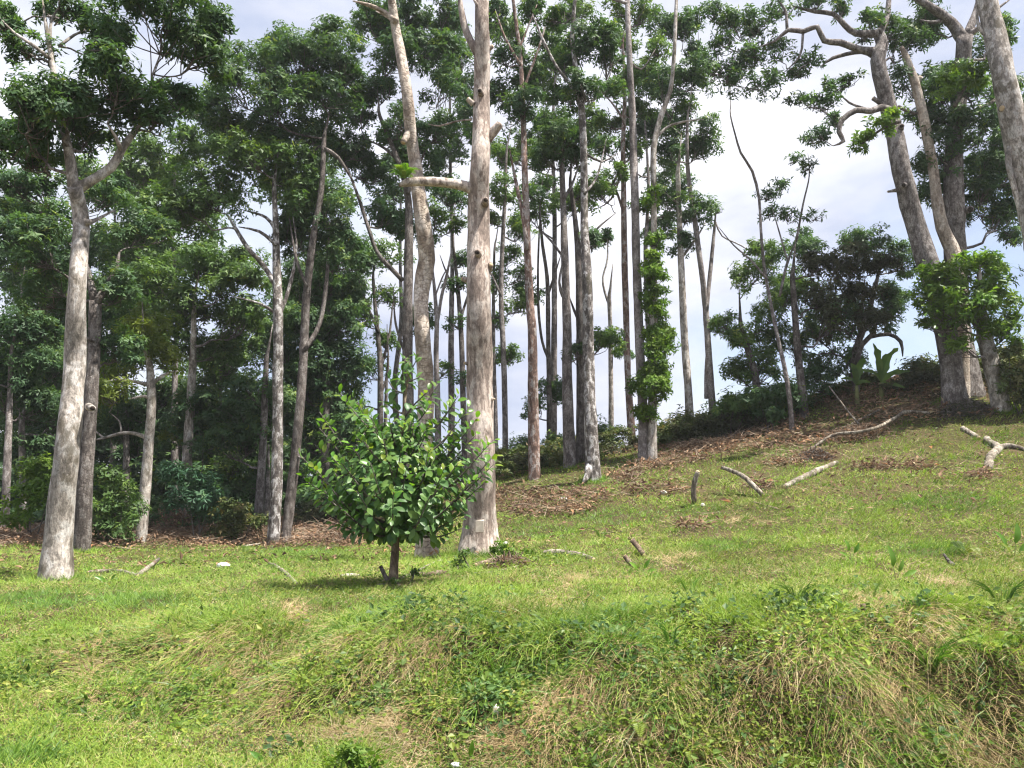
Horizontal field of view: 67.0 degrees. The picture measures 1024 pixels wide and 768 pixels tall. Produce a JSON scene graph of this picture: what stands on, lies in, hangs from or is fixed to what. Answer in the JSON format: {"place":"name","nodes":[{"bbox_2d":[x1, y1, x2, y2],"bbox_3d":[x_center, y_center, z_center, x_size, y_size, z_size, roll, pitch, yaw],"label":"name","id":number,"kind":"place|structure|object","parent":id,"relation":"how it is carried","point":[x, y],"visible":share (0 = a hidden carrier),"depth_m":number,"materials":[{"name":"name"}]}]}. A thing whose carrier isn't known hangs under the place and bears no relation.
{"place":"outdoors","nodes":[
{"label":"outdoors","id":0,"kind":"place"},
{"bbox_2d":[0,372,1023,767],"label":"ground","id":1,"kind":"structure","parent":0,"point":[952,426],"depth_m":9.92,"materials":[{"name":"green plant"}]},
{"bbox_2d":[0,451,52,540],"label":"shrub","id":2,"kind":"object","parent":1,"relation":"on","point":[34,490],"visible":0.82,"depth_m":18.15,"materials":[{"name":"green plant"}]},
{"bbox_2d":[0,303,64,529],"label":"tree","id":3,"kind":"object","parent":1,"relation":"on","point":[32,328],"visible":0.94,"depth_m":21.45,"materials":[{"name":"green plant"}]},
{"bbox_2d":[0,239,115,508],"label":"tree","id":4,"kind":"object","parent":1,"relation":"on","point":[24,442],"visible":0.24,"depth_m":25.28,"materials":[{"name":"green plant"}]},
{"bbox_2d":[0,189,122,457],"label":"tree","id":5,"kind":"object","parent":1,"relation":"on","point":[5,285],"visible":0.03,"depth_m":33.35,"materials":[{"name":"green plant"}]},
{"bbox_2d":[0,227,124,448],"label":"tree","id":6,"kind":"object","parent":1,"relation":"on","point":[108,314],"visible":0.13,"depth_m":27.45,"materials":[{"name":"green plant"}]},
{"bbox_2d":[0,164,184,552],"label":"tree","id":7,"kind":"object","parent":1,"relation":"on","point":[32,231],"visible":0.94,"depth_m":17.54,"materials":[{"name":"green plant"}]},
{"bbox_2d":[0,0,238,580],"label":"tree","id":8,"kind":"object","parent":1,"relation":"on","point":[68,106],"visible":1,"depth_m":11.53,"materials":[{"name":"grey plant"}]},
{"bbox_2d":[92,463,151,543],"bbox_3d":[-9.561,2.872,18.297,1.930,2.023,1.326,3,-8,-19],"label":"shrub","id":9,"kind":"object","parent":1,"relation":"on","point":[109,504],"visible":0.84,"depth_m":18.23,"materials":[{"name":"green plant"}]},
{"bbox_2d":[60,153,190,471],"bbox_3d":[-16.884,-2.285,33.147,6.389,15.888,4.077,0,-8,0],"label":"tree","id":10,"kind":"object","parent":1,"relation":"on","point":[83,171],"visible":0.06,"depth_m":33.51,"materials":[{"name":"green plant"}]},
{"bbox_2d":[96,300,186,541],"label":"tree","id":11,"kind":"object","parent":1,"relation":"on","point":[141,323],"visible":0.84,"depth_m":19.70,"materials":[{"name":"green plant"}]},
{"bbox_2d":[86,224,202,502],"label":"tree","id":12,"kind":"object","parent":1,"relation":"on","point":[131,416],"visible":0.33,"depth_m":29.09,"materials":[{"name":"green plant"}]},
{"bbox_2d":[96,117,236,497],"bbox_3d":[-12.060,-2.344,27.033,4.752,14.425,3.630,-3,-9,22],"label":"tree","id":13,"kind":"object","parent":1,"relation":"on","point":[149,153],"visible":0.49,"depth_m":27.31,"materials":[{"name":"green plant"}]},
{"bbox_2d":[150,502,197,529],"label":"bush","id":14,"kind":"object","parent":1,"relation":"on","point":[174,514],"visible":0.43,"depth_m":22.46,"materials":[{"name":"green plant"}]},
{"bbox_2d":[154,409,210,478],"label":"tree","id":15,"kind":"object","parent":1,"relation":"on","point":[164,435],"visible":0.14,"depth_m":24.95,"materials":[{"name":"green plant"}]},
{"bbox_2d":[106,239,272,517],"bbox_3d":[-10.396,0.020,25.061,5.870,9.374,4.049,0,-8,0],"label":"tree","id":16,"kind":"object","parent":1,"relation":"on","point":[153,272],"visible":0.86,"depth_m":24.43,"materials":[{"name":"green plant"}]},
{"bbox_2d":[0,370,379,529],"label":"undergrowth","id":17,"kind":"object","parent":1,"relation":"on","point":[102,453],"visible":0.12,"depth_m":29.10,"materials":[{"name":"green plant"}]},
{"bbox_2d":[153,459,231,538],"bbox_3d":[-8.458,3.033,20.273,2.032,2.176,1.761,0,-8,0],"label":"shrub","id":18,"kind":"object","parent":1,"relation":"on","point":[177,474],"visible":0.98,"depth_m":20.04,"materials":[{"name":"green plant"}]},
{"bbox_2d":[142,317,285,500],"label":"tree","id":19,"kind":"object","parent":1,"relation":"on","point":[214,375],"visible":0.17,"depth_m":29.98,"materials":[{"name":"green plant"}]},
{"bbox_2d":[113,107,328,545],"bbox_3d":[-7.786,-1.600,20.084,5.769,11.927,3.186,0,-8,0],"label":"tree","id":20,"kind":"object","parent":1,"relation":"on","point":[275,161],"visible":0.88,"depth_m":20.23,"materials":[{"name":"green plant"}]},
{"bbox_2d":[153,324,305,516],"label":"tree","id":21,"kind":"object","parent":1,"relation":"on","point":[243,431],"visible":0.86,"depth_m":24.04,"materials":[{"name":"green plant"}]},
{"bbox_2d":[201,496,268,542],"bbox_3d":[-7.111,3.562,20.258,1.916,1.245,1.361,0,-8,0],"label":"shrub","id":22,"kind":"object","parent":1,"relation":"on","point":[237,512],"visible":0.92,"depth_m":20.03,"materials":[{"name":"green plant"}]},
{"bbox_2d":[178,13,374,542],"bbox_3d":[-6.694,-3.012,20.636,5.732,14.799,3.650,0,-8,0],"label":"tree","id":23,"kind":"object","parent":1,"relation":"on","point":[316,85],"visible":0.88,"depth_m":20.78,"materials":[{"name":"green plant"}]},
{"bbox_2d":[247,130,381,509],"bbox_3d":[-9.051,-2.830,34.620,4.478,18.169,5.905,-7,-11,42],"label":"tree","id":24,"kind":"object","parent":1,"relation":"on","point":[303,255],"visible":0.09,"depth_m":35.14,"materials":[{"name":"green plant"}]},
{"bbox_2d":[252,230,382,490],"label":"tree","id":25,"kind":"object","parent":1,"relation":"on","point":[323,382],"visible":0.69,"depth_m":26.35,"materials":[{"name":"green plant"}]},
{"bbox_2d":[254,270,383,489],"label":"tree","id":26,"kind":"object","parent":1,"relation":"on","point":[287,451],"visible":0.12,"depth_m":30.66,"materials":[{"name":"green plant"}]},
{"bbox_2d":[311,738,389,767],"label":"shrub","id":27,"kind":"object","parent":1,"relation":"on","point":[349,756],"visible":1,"depth_m":4.24,"materials":[{"name":"green plant"}]},
{"bbox_2d":[334,238,416,441],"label":"tree","id":28,"kind":"object","parent":1,"relation":"on","point":[386,340],"visible":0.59,"depth_m":27.58,"materials":[{"name":"green plant"}]},
{"bbox_2d":[329,149,441,455],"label":"tree","id":29,"kind":"object","parent":1,"relation":"on","point":[397,191],"visible":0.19,"depth_m":31.77,"materials":[{"name":"green plant"}]},
{"bbox_2d":[314,0,472,467],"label":"tree","id":30,"kind":"object","parent":1,"relation":"on","point":[443,43],"visible":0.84,"depth_m":22.52,"materials":[{"name":"green plant"}]},
{"bbox_2d":[353,0,438,558],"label":"dead tree","id":31,"kind":"object","parent":1,"relation":"on","point":[426,262],"visible":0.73,"depth_m":13.30,"materials":[{"name":"grey wood"}]},
{"bbox_2d":[296,352,502,587],"bbox_3d":[-1.340,0.972,8.884,2.066,2.750,1.919,-6,-10,35],"label":"young tree","id":32,"kind":"object","parent":1,"relation":"on","point":[405,504],"visible":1,"depth_m":8.68,"materials":[{"name":"green plant"}]},
{"bbox_2d":[375,566,423,586],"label":"shrub","id":33,"kind":"object","parent":1,"relation":"on","point":[413,571],"visible":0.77,"depth_m":8.66,"materials":[{"name":"green plant"}]},
{"bbox_2d":[415,195,467,485],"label":"tree","id":34,"kind":"object","parent":1,"relation":"on","point":[452,225],"visible":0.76,"depth_m":22.64,"materials":[{"name":"grey plant"}]},
{"bbox_2d":[427,172,468,485],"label":"tree","id":35,"kind":"object","parent":1,"relation":"on","point":[453,197],"visible":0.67,"depth_m":23.59,"materials":[{"name":"green plant"}]},
{"bbox_2d":[423,11,474,483],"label":"tree","id":36,"kind":"object","parent":1,"relation":"on","point":[465,111],"visible":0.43,"depth_m":30.72,"materials":[{"name":"green plant"}]},
{"bbox_2d":[399,0,502,555],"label":"dead tree","id":37,"kind":"object","parent":1,"relation":"on","point":[478,363],"visible":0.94,"depth_m":12.75,"materials":[{"name":"grey wood"}]},
{"bbox_2d":[389,163,419,178],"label":"epiphyte fern","id":38,"kind":"object","parent":37,"relation":"on","point":[405,171],"visible":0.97,"depth_m":12.97,"materials":[{"name":"green plant"}]},
{"bbox_2d":[448,547,489,570],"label":"shrub","id":39,"kind":"object","parent":1,"relation":"on","point":[459,560],"visible":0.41,"depth_m":10.38,"materials":[{"name":"green plant"}]},
{"bbox_2d":[0,366,1008,577],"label":"fallen twigs","id":40,"kind":"object","parent":1,"relation":"on","point":[303,536],"depth_m":18.48,"materials":[{"name":"brown wood"}]},
{"bbox_2d":[479,549,538,568],"bbox_3d":[-0.022,2.384,10.267,0.892,0.393,0.628,0,-8,0],"label":"brush heap","id":41,"kind":"object","parent":1,"relation":"on","point":[513,558],"visible":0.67,"depth_m":10.21,"materials":[{"name":"brown wood"}]},
{"bbox_2d":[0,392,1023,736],"bbox_3d":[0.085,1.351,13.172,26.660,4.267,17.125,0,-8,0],"label":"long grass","id":42,"kind":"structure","parent":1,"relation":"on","point":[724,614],"depth_m":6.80,"materials":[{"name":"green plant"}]},
{"bbox_2d":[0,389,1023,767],"bbox_3d":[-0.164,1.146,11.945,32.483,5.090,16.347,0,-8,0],"label":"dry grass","id":43,"kind":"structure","parent":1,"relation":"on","point":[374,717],"depth_m":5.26,"materials":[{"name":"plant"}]},
{"bbox_2d":[0,575,1023,767],"bbox_3d":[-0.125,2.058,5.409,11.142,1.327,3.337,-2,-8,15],"label":"bank weeds","id":44,"kind":"object","parent":1,"relation":"on","point":[451,744],"visible":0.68,"depth_m":5.40,"materials":[{"name":"green plant"}]},
{"bbox_2d":[0,375,1023,572],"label":"leaf litter","id":45,"kind":"object","parent":1,"relation":"on","point":[14,538],"visible":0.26,"depth_m":18.37,"materials":[{"name":"brown plant"}]},
{"bbox_2d":[0,586,1023,767],"bbox_3d":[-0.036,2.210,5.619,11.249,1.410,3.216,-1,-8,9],"label":"bank grass","id":46,"kind":"structure","parent":1,"relation":"on","point":[527,646],"depth_m":5.46,"materials":[{"name":"green plant"}]},
{"bbox_2d":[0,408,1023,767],"bbox_3d":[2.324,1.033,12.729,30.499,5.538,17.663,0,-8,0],"label":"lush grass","id":47,"kind":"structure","parent":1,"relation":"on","point":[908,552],"depth_m":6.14,"materials":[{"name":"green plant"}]},
{"bbox_2d":[488,537,536,556],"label":"shrub","id":48,"kind":"object","parent":1,"relation":"on","point":[502,548],"visible":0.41,"depth_m":11.65,"materials":[{"name":"green plant"}]},
{"bbox_2d":[489,122,541,476],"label":"tree","id":49,"kind":"object","parent":1,"relation":"on","point":[505,196],"visible":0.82,"depth_m":24.33,"materials":[{"name":"green plant"}]},
{"bbox_2d":[490,224,544,470],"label":"tree","id":50,"kind":"object","parent":1,"relation":"on","point":[509,257],"visible":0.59,"depth_m":25.15,"materials":[{"name":"green plant"}]},
{"bbox_2d":[489,0,566,479],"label":"tree","id":51,"kind":"object","parent":1,"relation":"on","point":[522,111],"visible":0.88,"depth_m":21.43,"materials":[{"name":"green plant"}]},
{"bbox_2d":[508,173,561,438],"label":"tree","id":52,"kind":"object","parent":1,"relation":"on","point":[550,390],"visible":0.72,"depth_m":25.58,"materials":[{"name":"green plant"}]},
{"bbox_2d":[93,363,985,531],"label":"undergrowth","id":53,"kind":"object","parent":1,"relation":"on","point":[712,426],"visible":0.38,"depth_m":21.30,"materials":[{"name":"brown plant"}]},
{"bbox_2d":[489,0,611,434],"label":"tree","id":54,"kind":"object","parent":1,"relation":"on","point":[545,58],"visible":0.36,"depth_m":30.16,"materials":[{"name":"green plant"}]},
{"bbox_2d":[527,103,598,467],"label":"tree","id":55,"kind":"object","parent":1,"relation":"on","point":[559,136],"visible":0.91,"depth_m":21.50,"materials":[{"name":"green plant"}]},
{"bbox_2d":[543,549,595,559],"bbox_3d":[0.885,2.434,11.003,0.293,0.110,1.357,4,-9,-27],"label":"log","id":56,"kind":"object","parent":1,"relation":"on","point":[563,552],"visible":0.52,"depth_m":11.22,"materials":[{"name":"brown wood"}]},
{"bbox_2d":[532,0,629,484],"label":"tree","id":57,"kind":"object","parent":1,"relation":"on","point":[596,35],"visible":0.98,"depth_m":19.37,"materials":[{"name":"green plant"}]},
{"bbox_2d":[342,380,823,486],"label":"undergrowth","id":58,"kind":"object","parent":1,"relation":"on","point":[604,426],"visible":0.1,"depth_m":23.30,"materials":[{"name":"green plant"}]},
{"bbox_2d":[567,159,629,463],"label":"tree","id":59,"kind":"object","parent":1,"relation":"on","point":[599,188],"visible":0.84,"depth_m":21.95,"materials":[{"name":"green plant"}]},
{"bbox_2d":[594,227,634,426],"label":"tree","id":60,"kind":"object","parent":1,"relation":"on","point":[606,233],"visible":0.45,"depth_m":25.45,"materials":[{"name":"grey plant"}]},
{"bbox_2d":[590,25,667,441],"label":"tree","id":61,"kind":"object","parent":1,"relation":"on","point":[617,123],"visible":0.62,"depth_m":25.02,"materials":[{"name":"green plant"}]},
{"bbox_2d":[601,0,672,460],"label":"tree","id":62,"kind":"object","parent":1,"relation":"on","point":[642,14],"visible":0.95,"depth_m":21.09,"materials":[{"name":"grey plant"}]},
{"bbox_2d":[615,712,665,736],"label":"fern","id":63,"kind":"object","parent":1,"relation":"on","point":[642,725],"visible":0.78,"depth_m":4.74,"materials":[{"name":"green plant"}]},
{"bbox_2d":[588,62,700,361],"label":"tree","id":64,"kind":"object","parent":1,"relation":"on","point":[646,127],"visible":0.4,"depth_m":29.43,"materials":[{"name":"green plant"}]},
{"bbox_2d":[624,0,703,460],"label":"tree","id":65,"kind":"object","parent":1,"relation":"on","point":[659,334],"visible":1,"depth_m":19.83,"materials":[{"name":"green plant"}]},
{"bbox_2d":[649,620,692,651],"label":"fern","id":66,"kind":"object","parent":1,"relation":"on","point":[665,634],"visible":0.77,"depth_m":5.52,"materials":[{"name":"green plant"}]},
{"bbox_2d":[635,5,724,421],"bbox_3d":[5.354,-5.102,23.935,2.711,14.265,2.535,-4,-9,27],"label":"tree","id":67,"kind":"object","parent":1,"relation":"on","point":[671,148],"visible":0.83,"depth_m":23.88,"materials":[{"name":"green plant"}]},
{"bbox_2d":[666,737,713,760],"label":"fern","id":68,"kind":"object","parent":1,"relation":"on","point":[687,752],"visible":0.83,"depth_m":4.63,"materials":[{"name":"green plant"}]},
{"bbox_2d":[691,470,699,503],"bbox_3d":[3.410,1.921,14.417,0.128,0.624,0.240,2,-8,-15],"label":"post","id":69,"kind":"object","parent":1,"relation":"on","point":[694,486],"visible":0.94,"depth_m":14.39,"materials":[{"name":"grey wood"}]},
{"bbox_2d":[667,435,754,457],"bbox_3d":[4.869,1.685,19.972,3.064,0.767,1.773,0,-8,0],"label":"brush heap","id":70,"kind":"object","parent":1,"relation":"on","point":[697,443],"visible":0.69,"depth_m":19.96,"materials":[{"name":"brown wood"}]},
{"bbox_2d":[676,82,757,410],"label":"tree","id":71,"kind":"object","parent":1,"relation":"on","point":[709,390],"visible":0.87,"depth_m":23.17,"materials":[{"name":"grey plant"}]},
{"bbox_2d":[711,390,763,438],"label":"shrub","id":72,"kind":"object","parent":1,"relation":"on","point":[731,402],"visible":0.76,"depth_m":20.98,"materials":[{"name":"green plant"}]},
{"bbox_2d":[721,466,763,496],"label":"fallen branch","id":73,"kind":"object","parent":1,"relation":"on","point":[752,484],"visible":0.98,"depth_m":14.73,"materials":[{"name":"grey wood"}]},
{"bbox_2d":[707,236,809,425],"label":"tree","id":74,"kind":"object","parent":1,"relation":"on","point":[737,369],"visible":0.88,"depth_m":22.02,"materials":[{"name":"green plant"}]},
{"bbox_2d":[495,337,1023,480],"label":"undergrowth","id":75,"kind":"object","parent":1,"relation":"on","point":[551,461],"visible":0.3,"depth_m":21.99,"materials":[{"name":"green plant"}]},
{"bbox_2d":[738,375,803,430],"bbox_3d":[6.914,0.578,20.811,1.899,1.623,1.418,0,-8,0],"label":"shrub","id":76,"kind":"object","parent":1,"relation":"on","point":[765,399],"visible":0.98,"depth_m":20.55,"materials":[{"name":"green plant"}]},
{"bbox_2d":[719,88,827,431],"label":"tree","id":77,"kind":"object","parent":1,"relation":"on","point":[781,184],"visible":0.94,"depth_m":20.82,"materials":[{"name":"grey plant"}]},
{"bbox_2d":[770,576,820,600],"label":"grass tuft","id":78,"kind":"object","parent":1,"relation":"on","point":[801,590],"visible":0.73,"depth_m":5.96,"materials":[{"name":"green plant"}]},
{"bbox_2d":[781,460,838,488],"bbox_3d":[5.991,1.810,15.522,2.338,0.612,0.161,7,-11,-43],"label":"log","id":79,"kind":"object","parent":1,"relation":"on","point":[820,469],"visible":0.89,"depth_m":15.45,"materials":[{"name":"grey wood"}]},
{"bbox_2d":[790,444,836,462],"bbox_3d":[6.613,1.567,16.972,1.074,0.478,0.698,3,-9,-22],"label":"brush heap","id":80,"kind":"object","parent":1,"relation":"on","point":[819,453],"visible":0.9,"depth_m":16.89,"materials":[{"name":"brown plant"}]},
{"bbox_2d":[690,0,968,406],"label":"tree","id":81,"kind":"object","parent":1,"relation":"on","point":[953,383],"visible":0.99,"depth_m":20.49,"materials":[{"name":"green plant"}]},
{"bbox_2d":[846,99,911,157],"bbox_3d":[8.572,-5.971,18.169,1.491,1.289,0.809,0,-8,0],"label":"leafy shoot","id":82,"kind":"object","parent":81,"relation":"attached to","point":[886,123],"visible":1,"depth_m":18.11,"materials":[{"name":"green plant"}]},
{"bbox_2d":[763,221,918,395],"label":"tree","id":83,"kind":"object","parent":1,"relation":"on","point":[893,300],"visible":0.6,"depth_m":22.61,"materials":[{"name":"green plant"}]},
{"bbox_2d":[790,240,903,417],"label":"tree","id":84,"kind":"object","parent":1,"relation":"on","point":[834,265],"visible":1,"depth_m":21.38,"materials":[{"name":"green plant"}]},
{"bbox_2d":[791,418,914,450],"bbox_3d":[8.038,1.190,18.087,2.970,0.889,2.044,0,-8,0],"label":"brush heap","id":85,"kind":"object","parent":1,"relation":"on","point":[876,434],"visible":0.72,"depth_m":18.06,"materials":[{"name":"brown wood"}]},
{"bbox_2d":[807,410,929,450],"bbox_3d":[8.455,1.073,18.083,3.338,1.064,0.702,2,-8,-14],"label":"fallen branch","id":86,"kind":"object","parent":85,"relation":"on","point":[898,415],"visible":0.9,"depth_m":18.01,"materials":[{"name":"grey wood"}]},
{"bbox_2d":[842,358,869,403],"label":"banana plant","id":87,"kind":"object","parent":1,"relation":"on","point":[857,373],"visible":0.89,"depth_m":21.02,"materials":[{"name":"green plant"}]},
{"bbox_2d":[860,343,909,400],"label":"banana plant","id":88,"kind":"object","parent":1,"relation":"on","point":[882,366],"visible":0.94,"depth_m":20.70,"materials":[{"name":"green plant"}]},
{"bbox_2d":[878,545,916,580],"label":"seedling","id":89,"kind":"object","parent":1,"relation":"on","point":[893,559],"visible":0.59,"depth_m":7.12,"materials":[{"name":"green plant"}]},
{"bbox_2d":[873,674,942,721],"bbox_3d":[2.413,1.939,4.724,0.442,0.282,0.373,0,-8,0],"label":"grass tuft","id":90,"kind":"object","parent":1,"relation":"on","point":[912,704],"visible":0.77,"depth_m":4.73,"materials":[{"name":"green plant"}]},
{"bbox_2d":[876,622,976,674],"bbox_3d":[2.646,1.672,4.928,0.566,0.360,0.522,5,-10,-33],"label":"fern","id":91,"kind":"object","parent":1,"relation":"on","point":[939,656],"visible":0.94,"depth_m":4.91,"materials":[{"name":"green plant"}]},
{"bbox_2d":[899,45,994,397],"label":"dead tree","id":92,"kind":"object","parent":1,"relation":"on","point":[949,243],"visible":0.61,"depth_m":20.32,"materials":[{"name":"grey wood"}]},
{"bbox_2d":[899,0,1023,397],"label":"tree","id":93,"kind":"object","parent":1,"relation":"on","point":[985,183],"visible":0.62,"depth_m":20.70,"materials":[{"name":"green plant"}]},
{"bbox_2d":[905,246,1023,411],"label":"tree","id":94,"kind":"object","parent":1,"relation":"on","point":[989,283],"visible":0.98,"depth_m":18.65,"materials":[{"name":"green plant"}]},
{"bbox_2d":[930,394,1010,421],"bbox_3d":[10.871,0.594,18.487,1.860,0.778,1.392,4,-9,-26],"label":"brush heap","id":95,"kind":"object","parent":1,"relation":"on","point":[966,406],"visible":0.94,"depth_m":18.45,"materials":[{"name":"brown plant"}]},
{"bbox_2d":[962,574,1023,604],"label":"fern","id":96,"kind":"object","parent":1,"relation":"on","point":[1010,593],"visible":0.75,"depth_m":5.69,"materials":[{"name":"green plant"}]},
{"bbox_2d":[975,0,1023,249],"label":"tree","id":97,"kind":"object","parent":1,"relation":"on","point":[991,28],"visible":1,"depth_m":18.41,"materials":[{"name":"grey plant"}]},
{"bbox_2d":[928,59,991,107],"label":"leafy shoot","id":98,"kind":"object","parent":97,"relation":"attached to","point":[973,77],"visible":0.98,"depth_m":19.11,"materials":[{"name":"green plant"}]},
{"bbox_2d":[983,436,1023,471],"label":"log","id":99,"kind":"object","parent":1,"relation":"on","point":[993,452],"visible":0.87,"depth_m":15.65,"materials":[{"name":"grey wood"}]},
{"bbox_2d":[991,340,1023,414],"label":"shrub","id":100,"kind":"object","parent":1,"relation":"on","point":[1013,374],"visible":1,"depth_m":18.09,"materials":[{"name":"green plant"}]},
{"bbox_2d":[995,522,1023,554],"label":"seedling","id":101,"kind":"object","parent":1,"relation":"on","point":[1017,536],"visible":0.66,"depth_m":8.80,"materials":[{"name":"green plant"}]},
{"bbox_2d":[0,0,1023,505],"label":"sky","id":102,"kind":"structure","parent":0,"point":[853,190],"materials":[{"name":"white"}]},
{"bbox_2d":[950,541,995,555],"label":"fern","id":103,"kind":"object","parent":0,"point":[956,547],"visible":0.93,"depth_m":8.69,"materials":[{"name":"green plant"}]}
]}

